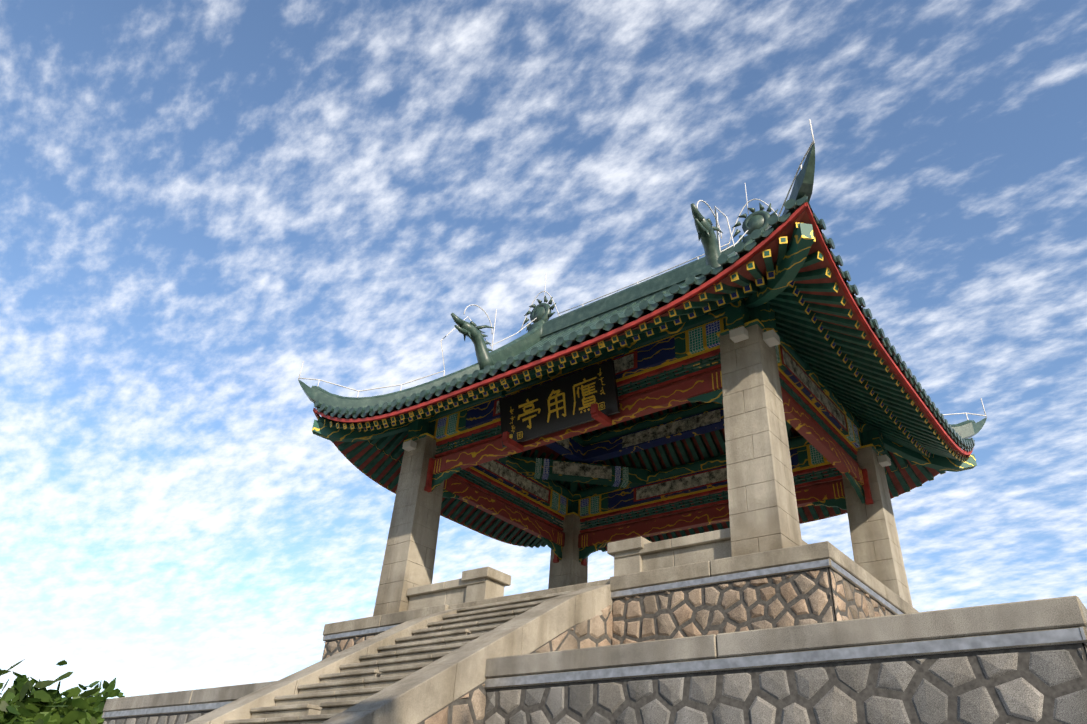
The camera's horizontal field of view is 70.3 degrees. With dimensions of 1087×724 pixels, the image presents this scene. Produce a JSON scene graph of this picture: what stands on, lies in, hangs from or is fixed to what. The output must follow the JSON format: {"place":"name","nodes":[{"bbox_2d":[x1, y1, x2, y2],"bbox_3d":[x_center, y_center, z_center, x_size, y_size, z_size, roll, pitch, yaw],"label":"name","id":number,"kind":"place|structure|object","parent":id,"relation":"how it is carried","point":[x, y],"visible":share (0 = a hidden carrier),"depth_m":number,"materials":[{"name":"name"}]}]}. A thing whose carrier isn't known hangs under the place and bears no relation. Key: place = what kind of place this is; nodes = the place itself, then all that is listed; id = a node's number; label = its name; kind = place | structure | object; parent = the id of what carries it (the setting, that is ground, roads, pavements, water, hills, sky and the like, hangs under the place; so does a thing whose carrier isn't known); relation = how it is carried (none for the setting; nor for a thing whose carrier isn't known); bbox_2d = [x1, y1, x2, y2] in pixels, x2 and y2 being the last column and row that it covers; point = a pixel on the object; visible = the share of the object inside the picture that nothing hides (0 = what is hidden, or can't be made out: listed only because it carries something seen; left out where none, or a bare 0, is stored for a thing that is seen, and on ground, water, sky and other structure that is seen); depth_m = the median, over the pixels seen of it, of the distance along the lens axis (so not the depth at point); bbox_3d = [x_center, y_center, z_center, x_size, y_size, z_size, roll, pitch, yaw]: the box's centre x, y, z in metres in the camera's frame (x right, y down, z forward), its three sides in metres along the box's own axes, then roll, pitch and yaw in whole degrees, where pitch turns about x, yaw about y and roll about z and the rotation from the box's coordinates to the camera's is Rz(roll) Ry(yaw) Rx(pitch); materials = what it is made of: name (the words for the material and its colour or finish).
{"place":"outdoors","nodes":[
{"label":"outdoors","id":0,"kind":"place"},
{"bbox_2d":[0,0,1086,698],"label":"sky","id":1,"kind":"structure","parent":0,"point":[202,202],"materials":[{"name":"blue"}]},
{"label":"ground","id":2,"kind":"structure","parent":0,"visible":0},
{"bbox_2d":[0,659,24,697],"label":"leaves","id":3,"kind":"object","parent":2,"relation":"on","point":[2,672],"visible":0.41,"depth_m":31.06,"materials":[{"name":"green plant"}]},
{"bbox_2d":[0,679,57,723],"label":"bush","id":4,"kind":"object","parent":2,"relation":"on","point":[18,712],"visible":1,"depth_m":23.46,"materials":[{"name":"green plant"}]},
{"bbox_2d":[1,660,124,723],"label":"bush","id":5,"kind":"object","parent":2,"relation":"on","point":[85,707],"visible":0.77,"depth_m":25.91,"materials":[{"name":"green plant"}]},
{"bbox_2d":[418,605,612,723],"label":"stair cheek walls","id":6,"kind":"structure","parent":2,"relation":"on","point":[470,706],"depth_m":8.84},
{"bbox_2d":[185,584,611,723],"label":"stairs","id":7,"kind":"structure","parent":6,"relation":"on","point":[417,670],"depth_m":8.65,"materials":[{"name":"beige stone"}]},
{"bbox_2d":[102,541,1086,718],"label":"terrace copings","id":8,"kind":"object","parent":2,"relation":"on","point":[906,629],"visible":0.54,"depth_m":6.79,"materials":[{"name":"stone"}]},
{"bbox_2d":[406,528,806,610],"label":"parapets","id":9,"kind":"object","parent":8,"relation":"on","point":[636,554],"visible":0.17,"depth_m":10.81,"materials":[{"name":"beige stone"}]},
{"bbox_2d":[373,324,912,615],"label":"stone columns","id":10,"kind":"structure","parent":8,"relation":"on","point":[763,513],"depth_m":12.95,"materials":[{"name":"stone"}]},
{"bbox_2d":[402,298,890,565],"bbox_3d":[1.877,1.238,15.234,7.780,3.310,5.700,-20,-40,33],"label":"timber frame","id":11,"kind":"object","parent":10,"relation":"on","point":[826,424],"visible":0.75,"depth_m":14.97,"materials":[{"name":"red wood"}]},
{"bbox_2d":[499,360,619,452],"bbox_3d":[0.221,0.784,12.983,2.420,0.970,0.440,-20,-40,33],"label":"plaque","id":12,"kind":"object","parent":11,"relation":"attached to","point":[575,399],"visible":1,"depth_m":12.90,"materials":[{"name":"black wood"}]},
{"bbox_2d":[298,143,986,551],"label":"roof","id":13,"kind":"structure","parent":11,"relation":"on","point":[788,263],"depth_m":12.73,"materials":[{"name":"green tile"}]},
{"bbox_2d":[450,203,777,368],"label":"roof ornaments","id":14,"kind":"object","parent":13,"relation":"on","point":[705,229],"visible":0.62,"depth_m":15.89},
{"bbox_2d":[298,119,986,419],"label":"lightning wires","id":15,"kind":"object","parent":13,"relation":"attached to","point":[716,219],"visible":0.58,"depth_m":15.81,"materials":[{"name":"white"}]},
{"bbox_2d":[103,568,1086,723],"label":"terrace stone walls","id":16,"kind":"structure","parent":2,"relation":"on","point":[1039,685],"depth_m":6.28,"materials":[{"name":"grey stone"}]}
]}

